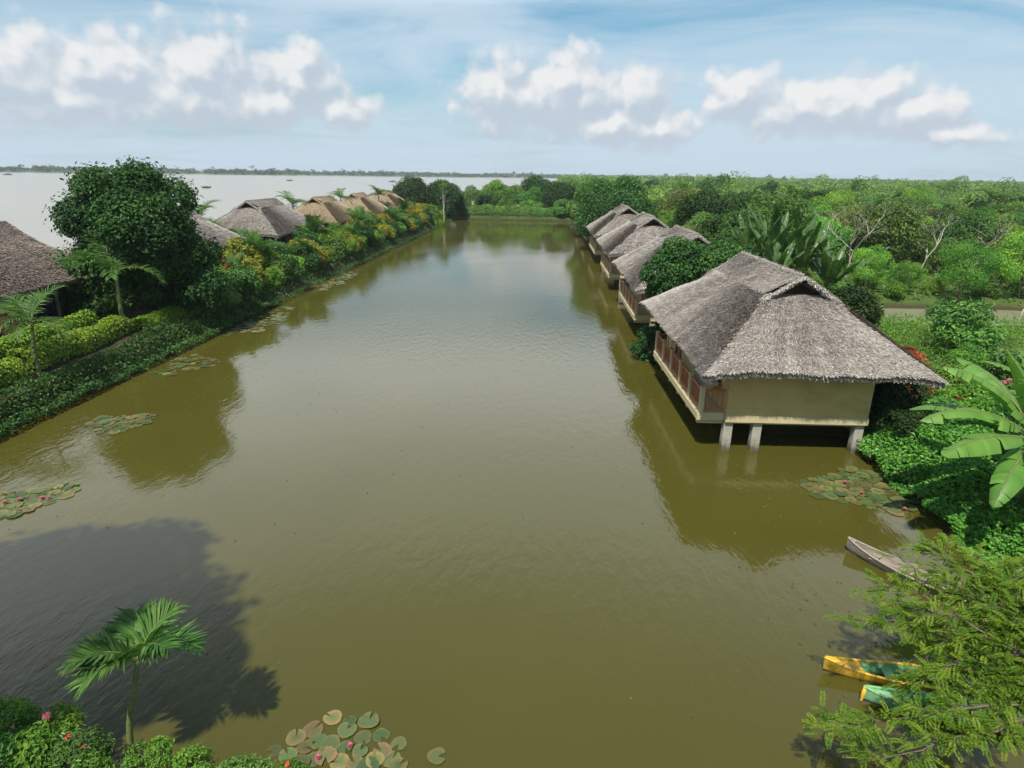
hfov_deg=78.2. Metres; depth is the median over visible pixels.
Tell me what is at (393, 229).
green shrub
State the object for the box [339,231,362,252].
croton shrub
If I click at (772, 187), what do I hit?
tall tree
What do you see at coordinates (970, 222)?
orchard tree
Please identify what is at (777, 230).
banana plant
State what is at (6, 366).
hedge
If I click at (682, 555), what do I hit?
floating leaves
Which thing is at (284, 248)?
green shrub
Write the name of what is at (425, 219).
croton shrub
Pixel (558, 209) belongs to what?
bush
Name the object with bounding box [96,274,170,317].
green shrub
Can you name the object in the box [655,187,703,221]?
orchard tree
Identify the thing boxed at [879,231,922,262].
orchard tree
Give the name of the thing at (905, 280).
creek bush
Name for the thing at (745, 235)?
banana plant
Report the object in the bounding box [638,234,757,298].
leafy tree
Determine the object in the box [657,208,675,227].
orchard tree
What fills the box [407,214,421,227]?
green shrub
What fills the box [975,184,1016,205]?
coconut palm
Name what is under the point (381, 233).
green shrub
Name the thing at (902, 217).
orchard tree
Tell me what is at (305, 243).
spiky palm
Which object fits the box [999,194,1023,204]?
orchard tree
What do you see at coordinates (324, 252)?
croton shrub
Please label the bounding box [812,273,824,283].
creek bush
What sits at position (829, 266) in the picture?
banana plant
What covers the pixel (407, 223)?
green shrub
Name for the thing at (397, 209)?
green shrub
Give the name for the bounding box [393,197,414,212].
spiky palm
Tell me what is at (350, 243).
green shrub
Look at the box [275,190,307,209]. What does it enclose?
coconut palm
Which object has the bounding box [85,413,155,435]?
water lily
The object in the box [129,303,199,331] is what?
hedge
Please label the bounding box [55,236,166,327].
areca palm
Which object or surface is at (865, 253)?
soft tree
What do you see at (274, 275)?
green shrub
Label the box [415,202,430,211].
croton shrub
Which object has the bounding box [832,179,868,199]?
coconut palm
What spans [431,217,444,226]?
reed tuft
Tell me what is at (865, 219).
bare tree
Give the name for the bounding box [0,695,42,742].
flowering shrub
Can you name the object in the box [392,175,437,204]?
round tree
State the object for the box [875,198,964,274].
bare tree
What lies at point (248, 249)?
croton shrub
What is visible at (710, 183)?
tall tree
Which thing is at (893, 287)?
creek bush
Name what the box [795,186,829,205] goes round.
orchard tree
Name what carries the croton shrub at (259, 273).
on the ground at (914, 302)
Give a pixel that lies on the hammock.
(707, 384)
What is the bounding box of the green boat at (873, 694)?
[860,684,1023,731]
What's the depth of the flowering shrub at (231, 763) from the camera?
9.92 m
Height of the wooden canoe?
0.547 m
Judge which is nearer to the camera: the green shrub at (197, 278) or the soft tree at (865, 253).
the green shrub at (197, 278)
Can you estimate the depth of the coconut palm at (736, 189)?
112.29 m
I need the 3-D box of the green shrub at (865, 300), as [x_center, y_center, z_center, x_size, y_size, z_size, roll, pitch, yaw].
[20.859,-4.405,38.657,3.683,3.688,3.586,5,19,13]
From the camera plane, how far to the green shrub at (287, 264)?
53.64 m
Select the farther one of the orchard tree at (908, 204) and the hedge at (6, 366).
the orchard tree at (908, 204)
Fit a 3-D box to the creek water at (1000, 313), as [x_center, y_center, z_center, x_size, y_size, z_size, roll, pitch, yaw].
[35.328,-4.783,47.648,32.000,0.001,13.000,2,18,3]
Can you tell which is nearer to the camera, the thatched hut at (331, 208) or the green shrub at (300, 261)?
the green shrub at (300, 261)
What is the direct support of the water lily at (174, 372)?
on the pond water at (458, 550)
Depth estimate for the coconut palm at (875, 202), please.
104.16 m
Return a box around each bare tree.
[801,193,896,276]
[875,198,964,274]
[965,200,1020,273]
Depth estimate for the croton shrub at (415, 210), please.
113.47 m
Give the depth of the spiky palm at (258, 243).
53.47 m
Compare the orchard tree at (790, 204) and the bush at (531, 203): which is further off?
the bush at (531, 203)
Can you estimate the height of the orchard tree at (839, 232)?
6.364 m
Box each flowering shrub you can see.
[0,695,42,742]
[0,732,31,767]
[3,700,85,767]
[42,723,116,767]
[71,751,116,767]
[120,733,174,767]
[169,741,218,767]
[218,752,276,767]
[275,756,309,767]
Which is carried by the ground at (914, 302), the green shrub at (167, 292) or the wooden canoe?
the green shrub at (167, 292)
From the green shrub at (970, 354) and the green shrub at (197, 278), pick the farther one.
the green shrub at (197, 278)
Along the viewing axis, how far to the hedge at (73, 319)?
31.89 m
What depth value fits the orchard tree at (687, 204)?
84.83 m
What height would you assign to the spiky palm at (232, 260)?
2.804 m
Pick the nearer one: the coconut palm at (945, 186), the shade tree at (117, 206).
the shade tree at (117, 206)
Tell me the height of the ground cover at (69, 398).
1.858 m
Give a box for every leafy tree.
[462,185,482,204]
[479,178,516,203]
[516,187,543,213]
[563,179,582,198]
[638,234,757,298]
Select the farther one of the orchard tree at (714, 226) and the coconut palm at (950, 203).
the coconut palm at (950, 203)
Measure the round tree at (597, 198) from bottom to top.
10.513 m
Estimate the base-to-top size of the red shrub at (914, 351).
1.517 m
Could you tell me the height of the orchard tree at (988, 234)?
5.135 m
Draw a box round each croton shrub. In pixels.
[218,237,265,270]
[224,257,267,291]
[287,237,317,255]
[298,243,329,265]
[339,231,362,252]
[343,217,369,228]
[374,223,394,238]
[375,212,392,224]
[404,204,424,215]
[404,217,415,230]
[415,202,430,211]
[419,213,428,224]
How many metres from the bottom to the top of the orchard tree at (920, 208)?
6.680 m
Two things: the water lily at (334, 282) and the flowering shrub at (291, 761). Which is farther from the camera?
the water lily at (334, 282)
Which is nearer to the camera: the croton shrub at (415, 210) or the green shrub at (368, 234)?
the green shrub at (368, 234)
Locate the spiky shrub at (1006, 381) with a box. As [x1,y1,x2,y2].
[979,379,1014,393]
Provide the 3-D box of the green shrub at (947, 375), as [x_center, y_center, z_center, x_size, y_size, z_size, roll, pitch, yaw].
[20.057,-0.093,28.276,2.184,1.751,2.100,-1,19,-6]
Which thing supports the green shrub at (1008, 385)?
on the ground at (914, 302)
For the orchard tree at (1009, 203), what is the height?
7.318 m
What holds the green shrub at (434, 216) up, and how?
on the ground at (914, 302)
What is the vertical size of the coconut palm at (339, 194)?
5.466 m
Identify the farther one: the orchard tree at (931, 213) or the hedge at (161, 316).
the orchard tree at (931, 213)
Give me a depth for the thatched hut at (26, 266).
33.98 m
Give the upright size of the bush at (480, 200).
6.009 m
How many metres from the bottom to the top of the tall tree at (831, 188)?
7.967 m
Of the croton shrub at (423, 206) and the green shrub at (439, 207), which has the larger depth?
the green shrub at (439, 207)
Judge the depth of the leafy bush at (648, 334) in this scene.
35.68 m
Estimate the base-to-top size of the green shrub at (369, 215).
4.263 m
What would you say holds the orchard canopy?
on the ground at (914, 302)
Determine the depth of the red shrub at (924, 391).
26.25 m
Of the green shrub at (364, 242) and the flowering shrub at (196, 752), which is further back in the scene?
the green shrub at (364, 242)
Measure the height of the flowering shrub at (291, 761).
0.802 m
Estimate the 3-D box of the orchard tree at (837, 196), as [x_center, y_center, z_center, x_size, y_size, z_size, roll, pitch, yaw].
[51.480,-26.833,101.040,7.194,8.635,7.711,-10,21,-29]
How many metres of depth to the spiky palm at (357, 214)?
82.68 m
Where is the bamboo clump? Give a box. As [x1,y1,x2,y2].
[509,183,523,204]
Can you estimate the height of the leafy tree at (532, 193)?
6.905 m
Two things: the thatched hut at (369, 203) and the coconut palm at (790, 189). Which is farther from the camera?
the coconut palm at (790, 189)
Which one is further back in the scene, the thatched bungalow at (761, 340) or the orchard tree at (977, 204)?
the orchard tree at (977, 204)
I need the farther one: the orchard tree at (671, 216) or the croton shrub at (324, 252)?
the orchard tree at (671, 216)
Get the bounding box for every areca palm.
[0,283,76,375]
[54,597,206,767]
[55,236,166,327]
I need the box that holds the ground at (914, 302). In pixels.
[0,168,1023,566]
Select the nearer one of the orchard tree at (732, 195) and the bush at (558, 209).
the orchard tree at (732, 195)
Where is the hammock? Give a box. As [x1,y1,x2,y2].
[694,369,718,388]
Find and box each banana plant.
[727,210,792,256]
[739,201,814,253]
[751,236,804,266]
[769,209,850,272]
[809,241,872,289]
[909,350,1023,514]
[984,350,1023,394]
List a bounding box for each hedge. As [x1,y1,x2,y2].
[0,309,98,359]
[0,355,31,388]
[6,315,134,374]
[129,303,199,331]
[461,204,495,215]
[495,205,530,215]
[530,206,559,216]
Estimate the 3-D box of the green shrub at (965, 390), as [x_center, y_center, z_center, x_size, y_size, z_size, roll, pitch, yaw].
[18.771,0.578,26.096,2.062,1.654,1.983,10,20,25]
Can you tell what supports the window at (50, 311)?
in the thatched hut at (26, 266)
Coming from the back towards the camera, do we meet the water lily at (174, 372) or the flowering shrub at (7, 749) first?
the water lily at (174, 372)
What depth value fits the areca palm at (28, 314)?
28.18 m
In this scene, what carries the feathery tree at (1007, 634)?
on the ground at (914, 302)
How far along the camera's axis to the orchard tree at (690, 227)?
76.75 m
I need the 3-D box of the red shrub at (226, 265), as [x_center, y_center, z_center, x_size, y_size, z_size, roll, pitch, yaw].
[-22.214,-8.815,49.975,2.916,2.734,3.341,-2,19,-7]
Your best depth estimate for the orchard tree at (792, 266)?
60.20 m
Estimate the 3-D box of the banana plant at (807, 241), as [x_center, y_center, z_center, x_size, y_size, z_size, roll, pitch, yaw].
[20.238,-8.094,43.473,4.852,7.693,4.421,2,18,3]
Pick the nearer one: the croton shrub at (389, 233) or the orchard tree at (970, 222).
the orchard tree at (970, 222)
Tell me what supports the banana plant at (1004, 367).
on the ground at (914, 302)
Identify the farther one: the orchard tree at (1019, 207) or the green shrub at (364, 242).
the orchard tree at (1019, 207)
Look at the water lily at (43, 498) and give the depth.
20.04 m
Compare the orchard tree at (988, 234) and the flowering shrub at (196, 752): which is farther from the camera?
the orchard tree at (988, 234)
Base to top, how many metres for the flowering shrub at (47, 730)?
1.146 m
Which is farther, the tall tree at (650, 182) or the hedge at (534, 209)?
the tall tree at (650, 182)
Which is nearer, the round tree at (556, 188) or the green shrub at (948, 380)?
the green shrub at (948, 380)
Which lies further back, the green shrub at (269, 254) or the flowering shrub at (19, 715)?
the green shrub at (269, 254)
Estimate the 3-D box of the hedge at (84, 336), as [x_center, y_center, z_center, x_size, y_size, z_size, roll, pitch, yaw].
[-22.234,-2.212,32.136,1.485,1.445,8.156,1,18,0]
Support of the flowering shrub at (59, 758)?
on the ground at (914, 302)
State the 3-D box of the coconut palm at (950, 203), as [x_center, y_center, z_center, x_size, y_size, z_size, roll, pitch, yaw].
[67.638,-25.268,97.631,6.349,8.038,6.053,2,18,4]
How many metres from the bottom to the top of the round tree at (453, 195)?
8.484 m
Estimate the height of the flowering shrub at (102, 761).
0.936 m
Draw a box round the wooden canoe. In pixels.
[846,536,1004,614]
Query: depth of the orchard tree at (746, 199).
86.18 m
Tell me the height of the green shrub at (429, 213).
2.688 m
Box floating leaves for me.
[4,285,1007,767]
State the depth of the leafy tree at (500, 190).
149.90 m
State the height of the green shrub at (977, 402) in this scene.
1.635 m
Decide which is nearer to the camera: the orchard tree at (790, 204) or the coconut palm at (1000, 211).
the orchard tree at (790, 204)
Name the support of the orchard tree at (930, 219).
on the ground at (914, 302)
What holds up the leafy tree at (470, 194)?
on the ground at (914, 302)
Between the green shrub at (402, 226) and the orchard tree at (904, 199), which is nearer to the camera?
the green shrub at (402, 226)
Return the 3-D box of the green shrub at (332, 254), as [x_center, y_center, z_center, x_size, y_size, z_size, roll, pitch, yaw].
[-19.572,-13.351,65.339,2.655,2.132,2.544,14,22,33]
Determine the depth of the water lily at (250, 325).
43.14 m
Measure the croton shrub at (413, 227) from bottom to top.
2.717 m
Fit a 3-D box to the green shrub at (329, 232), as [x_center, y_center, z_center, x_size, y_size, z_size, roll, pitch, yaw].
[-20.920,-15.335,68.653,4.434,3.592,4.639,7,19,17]
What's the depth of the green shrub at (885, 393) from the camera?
24.16 m
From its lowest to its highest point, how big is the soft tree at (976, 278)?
5.491 m
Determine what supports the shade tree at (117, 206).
on the ground at (914, 302)
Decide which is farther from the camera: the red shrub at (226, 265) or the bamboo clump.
the bamboo clump
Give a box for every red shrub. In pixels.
[219,256,252,273]
[902,386,935,397]
[903,344,929,365]
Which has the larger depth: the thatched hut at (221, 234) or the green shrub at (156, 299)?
the thatched hut at (221, 234)
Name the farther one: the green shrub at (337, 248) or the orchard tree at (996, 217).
the orchard tree at (996, 217)
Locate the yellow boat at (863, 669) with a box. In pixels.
[823,655,1009,698]
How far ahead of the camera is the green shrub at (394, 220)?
96.08 m
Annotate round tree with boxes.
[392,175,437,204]
[426,178,465,216]
[520,175,550,191]
[540,181,575,215]
[566,189,623,221]
[573,174,655,238]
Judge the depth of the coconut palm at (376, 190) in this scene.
112.85 m
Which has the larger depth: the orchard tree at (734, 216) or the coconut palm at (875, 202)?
the coconut palm at (875, 202)
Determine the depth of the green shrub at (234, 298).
43.29 m
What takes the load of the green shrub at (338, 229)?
on the ground at (914, 302)
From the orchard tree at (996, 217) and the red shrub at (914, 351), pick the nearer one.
the red shrub at (914, 351)
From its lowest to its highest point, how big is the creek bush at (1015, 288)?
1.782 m
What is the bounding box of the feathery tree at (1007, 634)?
[802,529,1023,767]
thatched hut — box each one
[0,220,105,344]
[66,210,247,255]
[214,197,322,243]
[294,195,355,228]
[341,192,387,214]
[371,189,404,210]
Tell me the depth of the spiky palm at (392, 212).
95.88 m
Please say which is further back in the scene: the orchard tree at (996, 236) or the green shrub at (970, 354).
the orchard tree at (996, 236)
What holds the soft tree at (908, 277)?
on the ground at (914, 302)
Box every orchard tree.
[652,198,675,220]
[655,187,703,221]
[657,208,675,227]
[668,206,682,224]
[673,187,735,226]
[682,225,698,231]
[683,211,714,226]
[694,211,738,243]
[713,208,791,250]
[719,191,745,209]
[723,190,773,213]
[743,191,818,232]
[782,228,819,268]
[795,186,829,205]
[801,216,854,266]
[804,200,831,225]
[810,189,861,210]
[819,208,849,245]
[827,205,890,262]
[850,202,933,272]
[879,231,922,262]
[883,201,928,216]
[884,194,922,206]
[900,184,940,209]
[902,203,928,216]
[911,237,963,273]
[915,214,937,232]
[926,208,950,220]
[928,210,996,254]
[958,198,986,210]
[972,224,999,261]
[975,208,1017,228]
[984,203,1023,216]
[985,222,1023,267]
[995,201,1023,215]
[995,216,1023,228]
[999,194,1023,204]
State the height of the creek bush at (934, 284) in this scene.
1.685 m
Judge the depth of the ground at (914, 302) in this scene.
37.32 m
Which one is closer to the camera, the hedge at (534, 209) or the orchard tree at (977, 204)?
the orchard tree at (977, 204)
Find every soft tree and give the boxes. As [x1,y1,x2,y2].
[847,244,897,286]
[886,260,925,287]
[939,237,1004,301]
[985,223,1023,271]
[986,231,1023,297]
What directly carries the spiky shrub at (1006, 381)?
on the ground at (914, 302)
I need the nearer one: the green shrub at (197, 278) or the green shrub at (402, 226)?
the green shrub at (197, 278)
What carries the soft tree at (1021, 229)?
on the ground at (914, 302)
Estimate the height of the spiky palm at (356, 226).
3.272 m
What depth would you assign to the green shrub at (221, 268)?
44.72 m
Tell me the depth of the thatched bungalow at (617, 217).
74.60 m
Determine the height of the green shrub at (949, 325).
3.776 m
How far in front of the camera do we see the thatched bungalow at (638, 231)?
57.21 m
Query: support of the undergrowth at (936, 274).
on the ground at (914, 302)
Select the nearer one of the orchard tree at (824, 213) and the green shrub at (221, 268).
the green shrub at (221, 268)
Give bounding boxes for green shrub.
[61,280,127,320]
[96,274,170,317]
[146,269,205,286]
[154,277,197,312]
[198,265,235,295]
[208,286,241,307]
[226,264,263,296]
[227,226,255,253]
[244,244,278,272]
[262,238,292,270]
[263,266,285,287]
[266,254,303,283]
[270,253,304,276]
[288,244,321,271]
[290,231,325,246]
[313,227,338,247]
[322,235,345,259]
[322,245,334,261]
[328,222,344,235]
[338,233,359,255]
[349,232,366,249]
[351,223,375,246]
[360,210,384,224]
[367,230,382,245]
[371,226,385,241]
[383,219,403,236]
[384,224,397,239]
[387,214,398,222]
[394,208,409,217]
[396,216,412,231]
[397,221,406,231]
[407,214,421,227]
[408,218,418,228]
[423,210,432,220]
[425,203,437,209]
[430,211,438,221]
[433,203,446,214]
[827,283,883,328]
[870,382,933,418]
[875,398,931,444]
[906,368,952,395]
[924,297,1008,355]
[935,362,971,389]
[935,383,988,399]
[947,342,991,369]
[955,393,1007,427]
[981,346,1023,380]
[984,379,1023,421]
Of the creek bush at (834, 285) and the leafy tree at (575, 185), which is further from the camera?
the leafy tree at (575, 185)
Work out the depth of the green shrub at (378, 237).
81.46 m
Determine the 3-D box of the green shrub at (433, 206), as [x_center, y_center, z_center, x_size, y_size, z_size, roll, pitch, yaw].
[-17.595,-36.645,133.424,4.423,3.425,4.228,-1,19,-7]
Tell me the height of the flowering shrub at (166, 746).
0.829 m
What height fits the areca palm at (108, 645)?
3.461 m
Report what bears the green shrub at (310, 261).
on the ground at (914, 302)
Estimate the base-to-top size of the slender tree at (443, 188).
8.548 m
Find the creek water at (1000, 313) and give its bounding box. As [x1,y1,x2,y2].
[858,308,1023,324]
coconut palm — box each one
[193,199,228,229]
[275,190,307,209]
[326,187,355,203]
[368,184,391,201]
[664,183,697,197]
[722,188,743,197]
[773,184,805,197]
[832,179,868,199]
[860,194,893,205]
[925,177,965,199]
[931,195,976,212]
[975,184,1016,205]
[988,204,1022,217]
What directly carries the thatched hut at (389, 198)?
on the ground at (914, 302)
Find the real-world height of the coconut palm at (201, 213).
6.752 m
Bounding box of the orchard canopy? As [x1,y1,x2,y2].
[555,170,1023,211]
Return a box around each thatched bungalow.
[582,219,596,241]
[586,203,638,257]
[596,212,670,289]
[612,224,724,338]
[639,250,950,453]
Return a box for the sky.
[0,0,1023,181]
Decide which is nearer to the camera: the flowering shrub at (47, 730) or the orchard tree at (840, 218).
the flowering shrub at (47, 730)
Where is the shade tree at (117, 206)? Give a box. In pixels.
[42,155,235,315]
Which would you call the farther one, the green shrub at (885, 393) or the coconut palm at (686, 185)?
the coconut palm at (686, 185)
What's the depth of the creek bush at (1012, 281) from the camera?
56.16 m
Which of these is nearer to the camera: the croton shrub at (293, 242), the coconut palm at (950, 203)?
the croton shrub at (293, 242)
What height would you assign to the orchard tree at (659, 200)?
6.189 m
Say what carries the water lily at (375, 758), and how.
on the pond water at (458, 550)
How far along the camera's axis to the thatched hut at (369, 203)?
101.04 m
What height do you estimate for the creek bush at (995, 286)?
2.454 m
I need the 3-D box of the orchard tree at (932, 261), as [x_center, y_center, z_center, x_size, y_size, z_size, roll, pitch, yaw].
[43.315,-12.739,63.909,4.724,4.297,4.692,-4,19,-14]
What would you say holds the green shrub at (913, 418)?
on the ground at (914, 302)
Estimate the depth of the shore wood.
1394.34 m
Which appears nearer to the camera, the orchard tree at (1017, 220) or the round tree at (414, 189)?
the orchard tree at (1017, 220)
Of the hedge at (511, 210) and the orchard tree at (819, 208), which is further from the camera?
the hedge at (511, 210)
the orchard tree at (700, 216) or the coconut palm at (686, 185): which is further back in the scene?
the coconut palm at (686, 185)
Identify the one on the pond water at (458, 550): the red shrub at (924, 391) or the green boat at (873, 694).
the green boat at (873, 694)
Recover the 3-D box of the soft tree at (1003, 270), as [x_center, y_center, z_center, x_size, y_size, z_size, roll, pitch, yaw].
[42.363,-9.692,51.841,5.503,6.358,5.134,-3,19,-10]
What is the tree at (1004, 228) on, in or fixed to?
on the ground at (914, 302)
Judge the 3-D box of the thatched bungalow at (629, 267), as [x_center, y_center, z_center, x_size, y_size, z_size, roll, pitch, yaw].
[12.047,-6.917,44.955,8.829,8.256,13.665,2,18,3]
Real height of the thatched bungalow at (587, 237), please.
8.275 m
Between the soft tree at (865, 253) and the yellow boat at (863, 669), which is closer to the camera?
the yellow boat at (863, 669)
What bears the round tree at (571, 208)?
on the ground at (914, 302)
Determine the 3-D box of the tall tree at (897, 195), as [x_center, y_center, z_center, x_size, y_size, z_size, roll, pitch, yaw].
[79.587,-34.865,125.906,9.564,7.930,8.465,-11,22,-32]
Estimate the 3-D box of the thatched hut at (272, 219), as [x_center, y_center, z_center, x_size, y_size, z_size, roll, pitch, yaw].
[-26.963,-16.728,68.732,8.832,6.874,13.676,2,18,3]
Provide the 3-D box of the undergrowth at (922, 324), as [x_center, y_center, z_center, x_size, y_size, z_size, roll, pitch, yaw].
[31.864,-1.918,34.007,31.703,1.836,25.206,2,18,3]
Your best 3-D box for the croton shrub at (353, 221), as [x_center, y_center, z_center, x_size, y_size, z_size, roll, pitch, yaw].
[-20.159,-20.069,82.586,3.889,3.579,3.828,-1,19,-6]
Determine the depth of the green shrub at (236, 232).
59.27 m
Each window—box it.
[33,293,56,321]
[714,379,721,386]
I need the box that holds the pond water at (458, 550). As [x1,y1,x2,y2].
[0,220,1023,767]
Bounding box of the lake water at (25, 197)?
[0,172,557,250]
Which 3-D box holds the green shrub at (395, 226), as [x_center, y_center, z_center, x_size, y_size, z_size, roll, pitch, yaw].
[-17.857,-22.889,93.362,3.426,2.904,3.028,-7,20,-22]
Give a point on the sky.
(838, 89)
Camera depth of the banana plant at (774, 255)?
41.42 m
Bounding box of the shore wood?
[0,164,706,177]
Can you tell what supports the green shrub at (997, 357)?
on the ground at (914, 302)
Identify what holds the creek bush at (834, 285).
on the ground at (914, 302)
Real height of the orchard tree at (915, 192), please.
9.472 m
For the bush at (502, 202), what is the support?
on the ground at (914, 302)
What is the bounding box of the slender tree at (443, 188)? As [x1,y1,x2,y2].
[439,183,446,219]
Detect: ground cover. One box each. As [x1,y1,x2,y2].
[0,212,573,436]
[844,395,1023,590]
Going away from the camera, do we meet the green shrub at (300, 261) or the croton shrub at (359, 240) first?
the green shrub at (300, 261)
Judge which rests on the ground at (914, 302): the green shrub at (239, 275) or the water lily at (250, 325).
the green shrub at (239, 275)
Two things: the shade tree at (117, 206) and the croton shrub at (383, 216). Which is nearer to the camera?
the shade tree at (117, 206)
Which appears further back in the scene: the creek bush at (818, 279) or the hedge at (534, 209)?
the hedge at (534, 209)
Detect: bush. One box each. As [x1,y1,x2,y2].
[456,201,469,214]
[475,192,498,211]
[496,198,514,207]
[518,199,542,214]
[552,198,568,216]
[628,325,666,363]
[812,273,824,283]
[822,281,839,288]
[852,271,876,288]
[882,280,908,297]
[896,269,919,286]
[921,278,945,294]
[965,272,1003,297]
[996,273,1019,288]
[1012,281,1023,296]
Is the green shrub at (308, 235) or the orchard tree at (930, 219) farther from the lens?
the orchard tree at (930, 219)
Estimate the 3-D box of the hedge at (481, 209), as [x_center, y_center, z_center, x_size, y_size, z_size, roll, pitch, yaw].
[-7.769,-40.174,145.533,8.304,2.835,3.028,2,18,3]
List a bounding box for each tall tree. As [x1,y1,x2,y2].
[643,179,660,188]
[695,173,731,192]
[753,180,786,195]
[820,186,842,202]
[890,189,933,207]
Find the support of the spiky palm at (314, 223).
on the ground at (914, 302)
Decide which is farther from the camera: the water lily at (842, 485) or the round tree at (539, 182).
the round tree at (539, 182)
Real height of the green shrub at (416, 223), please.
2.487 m
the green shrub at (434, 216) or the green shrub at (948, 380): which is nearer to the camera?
the green shrub at (948, 380)
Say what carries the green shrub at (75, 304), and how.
on the ground at (914, 302)
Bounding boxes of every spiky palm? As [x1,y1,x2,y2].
[222,252,260,269]
[239,230,281,259]
[291,213,328,234]
[296,238,318,251]
[343,220,365,233]
[344,205,375,220]
[384,206,407,217]
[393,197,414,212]
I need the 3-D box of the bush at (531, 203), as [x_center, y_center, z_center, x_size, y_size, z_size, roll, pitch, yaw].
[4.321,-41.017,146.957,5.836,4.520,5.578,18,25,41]
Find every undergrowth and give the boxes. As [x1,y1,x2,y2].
[665,222,1023,306]
[875,310,1023,427]
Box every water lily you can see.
[0,481,80,518]
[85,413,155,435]
[150,354,220,376]
[224,307,294,335]
[267,710,445,767]
[311,269,363,290]
[800,466,920,515]
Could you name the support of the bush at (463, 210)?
on the ground at (914, 302)
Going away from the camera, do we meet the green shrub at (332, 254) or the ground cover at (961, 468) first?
the ground cover at (961, 468)
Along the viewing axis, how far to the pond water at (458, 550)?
17.94 m
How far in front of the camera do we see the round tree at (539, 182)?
160.75 m
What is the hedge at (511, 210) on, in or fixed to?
on the ground at (914, 302)
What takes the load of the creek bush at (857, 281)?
on the ground at (914, 302)

